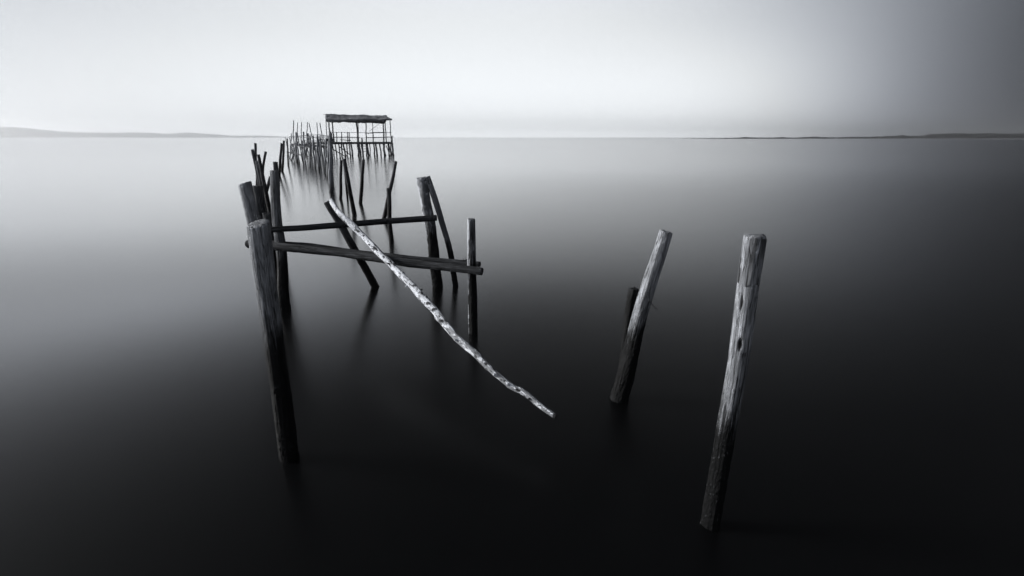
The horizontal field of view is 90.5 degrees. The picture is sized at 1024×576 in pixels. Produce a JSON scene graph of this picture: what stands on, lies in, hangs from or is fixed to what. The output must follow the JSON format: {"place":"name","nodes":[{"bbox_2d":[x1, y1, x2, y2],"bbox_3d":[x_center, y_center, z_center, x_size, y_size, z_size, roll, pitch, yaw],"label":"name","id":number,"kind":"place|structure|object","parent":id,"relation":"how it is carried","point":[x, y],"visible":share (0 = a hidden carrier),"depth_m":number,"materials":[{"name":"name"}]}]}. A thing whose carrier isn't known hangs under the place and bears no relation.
{"place":"outdoors","nodes":[
{"label":"outdoors","id":0,"kind":"place"},
{"bbox_2d":[0,127,390,137],"bbox_3d":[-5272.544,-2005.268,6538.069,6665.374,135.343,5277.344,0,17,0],"label":"hills","id":1,"kind":"structure","parent":0,"point":[11,132],"depth_m":6929.81,"materials":[{"name":"grey"}]},
{"bbox_2d":[0,138,1023,575],"bbox_3d":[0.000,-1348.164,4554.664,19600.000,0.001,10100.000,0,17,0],"label":"water","id":2,"kind":"structure","parent":0,"point":[880,426],"depth_m":5.13,"materials":[{"name":"black liquid"}]},
{"bbox_2d":[238,181,259,224],"bbox_3d":[-3.388,-0.313,6.977,0.198,2.270,0.210,-6,16,2],"label":"wooden post","id":3,"kind":"object","parent":2,"relation":"in","point":[248,201],"visible":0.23,"depth_m":6.66,"materials":[{"name":"grey wood"}]},
{"bbox_2d":[251,149,258,184],"bbox_3d":[-8.154,-3.232,16.473,0.140,2.457,0.139,-4,16,1],"label":"wooden stake","id":4,"kind":"object","parent":2,"relation":"in","point":[253,155],"visible":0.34,"depth_m":16.19,"materials":[{"name":"brown wood"}]},
{"bbox_2d":[254,143,257,185],"bbox_3d":[-11.292,-5.071,22.455,0.142,2.588,0.136,6,16,-2],"label":"wooden stake","id":5,"kind":"object","parent":2,"relation":"in","point":[255,147],"visible":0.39,"depth_m":22.15,"materials":[{"name":"brown wood"}]},
{"bbox_2d":[252,185,265,218],"bbox_3d":[-3.660,-0.444,7.601,0.180,2.158,0.201,0,17,0],"label":"wooden post","id":6,"kind":"object","parent":2,"relation":"in","point":[258,190],"visible":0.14,"depth_m":7.29,"materials":[{"name":"brown wood"}]},
{"bbox_2d":[255,161,266,210],"bbox_3d":[-7.699,-2.851,15.751,0.140,2.136,0.130,-4,16,1],"label":"wooden stake","id":7,"kind":"object","parent":2,"relation":"in","point":[258,172],"visible":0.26,"depth_m":15.51,"materials":[{"name":"brown wood"}]},
{"bbox_2d":[257,154,270,211],"bbox_3d":[-6.502,-2.322,13.514,0.126,2.394,0.127,-4,16,1],"label":"wooden stake","id":8,"kind":"object","parent":2,"relation":"in","point":[267,200],"visible":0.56,"depth_m":13.37,"materials":[{"name":"brown wood"}]},
{"bbox_2d":[262,151,266,170],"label":"wooden stake","id":9,"kind":"object","parent":2,"relation":"in","point":[264,158],"visible":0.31,"depth_m":24.29,"materials":[{"name":"brown wood"}]},
{"bbox_2d":[264,176,269,202],"bbox_3d":[-7.569,-2.549,15.454,0.122,1.772,0.114,22,15,-6],"label":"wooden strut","id":10,"kind":"object","parent":2,"relation":"in","point":[268,184],"visible":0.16,"depth_m":15.24,"materials":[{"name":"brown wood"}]},
{"bbox_2d":[262,212,276,282],"bbox_3d":[-3.198,-0.098,6.922,0.179,1.879,0.164,0,17,0],"label":"wooden stub","id":11,"kind":"object","parent":2,"relation":"in","point":[267,216],"visible":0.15,"depth_m":6.69,"materials":[{"name":"black wood"}]},
{"bbox_2d":[247,219,299,462],"bbox_3d":[-1.592,0.688,3.494,0.146,2.317,0.149,0,17,0],"label":"wooden post","id":12,"kind":"object","parent":2,"relation":"in","point":[259,234],"visible":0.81,"depth_m":3.34,"materials":[{"name":"grey wood"}]},
{"bbox_2d":[273,162,277,170],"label":"wooden stake","id":13,"kind":"object","parent":2,"relation":"in","point":[275,165],"visible":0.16,"depth_m":9.36,"materials":[{"name":"brown wood"}]},
{"bbox_2d":[270,170,290,310],"bbox_3d":[-3.001,-0.289,6.608,0.170,2.428,0.169,3,16,-1],"label":"wooden post","id":14,"kind":"object","parent":2,"relation":"in","point":[282,279],"visible":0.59,"depth_m":6.51,"materials":[{"name":"brown wood"}]},
{"bbox_2d":[271,215,436,232],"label":"wooden beam","id":15,"kind":"structure","parent":14,"relation":"attached to","point":[370,222],"depth_m":6.86,"materials":[{"name":"brown wood"}]},
{"bbox_2d":[272,241,480,266],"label":"wooden beam","id":16,"kind":"structure","parent":14,"relation":"attached to","point":[450,261],"depth_m":6.10,"materials":[{"name":"brown wood"}]},
{"bbox_2d":[278,143,282,175],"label":"wooden stake","id":17,"kind":"object","parent":2,"relation":"in","point":[280,157],"visible":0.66,"depth_m":29.70,"materials":[{"name":"brown wood"}]},
{"bbox_2d":[281,140,284,171],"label":"wooden stake","id":18,"kind":"object","parent":2,"relation":"in","point":[283,156],"visible":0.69,"depth_m":33.78,"materials":[{"name":"brown wood"}]},
{"bbox_2d":[286,138,288,165],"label":"wooden stake","id":19,"kind":"object","parent":2,"relation":"in","point":[287,152],"visible":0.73,"depth_m":40.94,"materials":[{"name":"brown wood"}]},
{"bbox_2d":[295,132,297,161],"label":"pier post","id":20,"kind":"object","parent":2,"relation":"in","point":[296,156],"visible":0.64,"depth_m":46.37,"materials":[{"name":"grey wood"}]},
{"bbox_2d":[296,135,299,162],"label":"pier post","id":21,"kind":"object","parent":2,"relation":"in","point":[297,149],"visible":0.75,"depth_m":44.53,"materials":[{"name":"grey wood"}]},
{"bbox_2d":[297,133,303,163],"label":"pier post","id":22,"kind":"object","parent":2,"relation":"in","point":[300,148],"visible":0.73,"depth_m":43.08,"materials":[{"name":"grey wood"}]},
{"bbox_2d":[303,132,305,164],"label":"pier post","id":23,"kind":"object","parent":2,"relation":"in","point":[304,148],"visible":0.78,"depth_m":41.91,"materials":[{"name":"grey wood"}]},
{"bbox_2d":[305,133,308,155],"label":"pier post","id":24,"kind":"object","parent":2,"relation":"in","point":[307,136],"visible":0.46,"depth_m":62.26,"materials":[{"name":"grey wood"}]},
{"bbox_2d":[309,144,310,165],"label":"pier post","id":25,"kind":"object","parent":2,"relation":"in","point":[309,155],"visible":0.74,"depth_m":40.48,"materials":[{"name":"grey wood"}]},
{"bbox_2d":[312,136,315,167],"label":"pier post","id":26,"kind":"object","parent":2,"relation":"in","point":[313,151],"visible":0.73,"depth_m":37.23,"materials":[{"name":"grey wood"}]},
{"bbox_2d":[316,137,319,170],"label":"pier post","id":27,"kind":"object","parent":2,"relation":"in","point":[318,154],"visible":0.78,"depth_m":34.64,"materials":[{"name":"grey wood"}]},
{"bbox_2d":[318,140,321,167],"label":"pier post","id":28,"kind":"object","parent":2,"relation":"in","point":[319,155],"visible":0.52,"depth_m":38.07,"materials":[{"name":"grey wood"}]},
{"bbox_2d":[319,138,323,165],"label":"pier post","id":29,"kind":"object","parent":2,"relation":"in","point":[321,152],"visible":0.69,"depth_m":40.28,"materials":[{"name":"grey wood"}]},
{"bbox_2d":[324,138,326,172],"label":"pier post","id":30,"kind":"object","parent":2,"relation":"in","point":[325,155],"visible":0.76,"depth_m":32.15,"materials":[{"name":"grey wood"}]},
{"bbox_2d":[327,142,328,177],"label":"pier post","id":31,"kind":"object","parent":2,"relation":"in","point":[327,158],"visible":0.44,"depth_m":28.42,"materials":[{"name":"grey wood"}]},
{"bbox_2d":[328,133,333,191],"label":"pier post","id":32,"kind":"object","parent":2,"relation":"in","point":[330,177],"visible":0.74,"depth_m":20.91,"materials":[{"name":"black wood"}]},
{"bbox_2d":[339,160,341,198],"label":"wooden stake","id":33,"kind":"object","parent":2,"relation":"in","point":[340,182],"visible":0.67,"depth_m":18.69,"materials":[{"name":"brown wood"}]},
{"bbox_2d":[344,173,348,198],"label":"wooden stake","id":34,"kind":"object","parent":2,"relation":"in","point":[347,197],"visible":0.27,"depth_m":18.81,"materials":[{"name":"brown wood"}]},
{"bbox_2d":[342,159,356,214],"bbox_3d":[-4.709,-2.646,14.880,0.141,2.242,0.149,-5,16,1],"label":"wooden stake","id":35,"kind":"object","parent":2,"relation":"in","point":[350,194],"visible":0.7,"depth_m":14.76,"materials":[{"name":"brown wood"}]},
{"bbox_2d":[324,200,378,287],"bbox_3d":[-2.259,-0.376,7.651,0.136,2.053,0.132,-21,21,9],"label":"wooden pole","id":36,"kind":"object","parent":2,"relation":"in","point":[363,265],"visible":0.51,"depth_m":7.49,"materials":[{"name":"brown wood"}]},
{"bbox_2d":[323,114,393,156],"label":"fishing shed","id":37,"kind":"structure","parent":2,"relation":"in","point":[356,119],"depth_m":61.67,"materials":[{"name":"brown wood"}]},
{"bbox_2d":[359,159,364,202],"bbox_3d":[-5.218,-3.375,17.585,0.145,2.111,0.145,9,16,-3],"label":"wooden stake","id":38,"kind":"object","parent":2,"relation":"in","point":[361,182],"visible":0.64,"depth_m":17.47,"materials":[{"name":"brown wood"}]},
{"bbox_2d":[382,161,396,218],"bbox_3d":[-3.472,-2.427,14.178,0.133,2.254,0.141,15,16,-4],"label":"wooden stake","id":39,"kind":"object","parent":2,"relation":"in","point":[384,215],"visible":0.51,"depth_m":14.02,"materials":[{"name":"brown wood"}]},
{"bbox_2d":[386,188,393,241],"bbox_3d":[-2.666,-1.299,11.151,0.125,1.770,0.108,1,17,0],"label":"wooden stake","id":40,"kind":"object","parent":2,"relation":"in","point":[389,215],"visible":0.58,"depth_m":11.02,"materials":[{"name":"brown wood"}]},
{"bbox_2d":[416,176,442,286],"bbox_3d":[-1.194,-0.532,7.704,0.197,2.273,0.182,-6,16,2],"label":"wooden post","id":41,"kind":"object","parent":2,"relation":"in","point":[430,227],"visible":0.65,"depth_m":7.54,"materials":[{"name":"brown wood"}]},
{"bbox_2d":[425,176,458,286],"bbox_3d":[-0.965,-0.551,7.699,0.145,2.310,0.101,-12,16,4],"label":"wooden pole","id":42,"kind":"object","parent":2,"relation":"in","point":[435,200],"visible":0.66,"depth_m":7.55,"materials":[{"name":"brown wood"}]},
{"bbox_2d":[467,218,477,334],"bbox_3d":[-0.455,0.174,5.851,0.116,1.959,0.116,0,17,0],"label":"wooden post","id":43,"kind":"object","parent":2,"relation":"in","point":[472,287],"visible":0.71,"depth_m":5.74,"materials":[{"name":"brown wood"}]},
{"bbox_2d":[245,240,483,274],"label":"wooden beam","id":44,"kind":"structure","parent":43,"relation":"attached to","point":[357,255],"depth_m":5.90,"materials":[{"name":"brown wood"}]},
{"bbox_2d":[329,199,557,418],"bbox_3d":[-1.208,-0.137,5.438,0.233,0.107,5.159,-11,32,-34],"label":"birch pole","id":45,"kind":"object","parent":44,"relation":"on","point":[424,299],"visible":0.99,"depth_m":4.78,"materials":[{"name":"white wood"}]},
{"bbox_2d":[618,287,638,365],"bbox_3d":[1.086,0.700,4.916,0.103,1.476,0.110,3,16,-1],"label":"wooden stub","id":46,"kind":"object","parent":2,"relation":"in","point":[632,294],"visible":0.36,"depth_m":4.74,"materials":[{"name":"brown wood"}]},
{"bbox_2d":[610,229,671,402],"bbox_3d":[1.027,0.553,4.306,0.188,2.133,0.232,10,16,-3],"label":"wooden post","id":47,"kind":"object","parent":2,"relation":"in","point":[624,381],"visible":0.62,"depth_m":4.18,"materials":[{"name":"grey wood"}]},
{"bbox_2d":[700,233,766,530],"bbox_3d":[1.186,0.860,2.843,0.122,2.351,0.112,1,17,0],"label":"wooden post","id":48,"kind":"object","parent":2,"relation":"in","point":[752,254],"visible":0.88,"depth_m":2.68,"materials":[{"name":"grey wood"}]},
{"bbox_2d":[0,0,1023,137],"label":"sky","id":49,"kind":"structure","parent":0,"point":[435,68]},
{"bbox_2d":[806,138,865,138],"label":"shore","id":50,"kind":"structure","parent":0,"point":[835,138],"depth_m":800.19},
{"bbox_2d":[684,133,1023,138],"bbox_3d":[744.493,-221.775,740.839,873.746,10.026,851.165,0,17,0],"label":"treeline","id":51,"kind":"object","parent":50,"relation":"on","point":[975,136],"visible":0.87,"depth_m":775.12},
{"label":"pier post","id":52,"kind":"object","parent":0,"visible":0},
{"bbox_2d":[289,135,328,148],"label":"walkway","id":53,"kind":"structure","parent":52,"relation":"on","point":[308,146],"depth_m":43.62,"materials":[{"name":"grey wood"}]},
{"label":"pier post","id":54,"kind":"object","parent":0,"visible":0},
{"bbox_2d":[308,134,332,143],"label":"walkway","id":55,"kind":"structure","parent":54,"relation":"on","point":[321,139],"depth_m":60.27,"materials":[{"name":"grey wood"}]}
]}

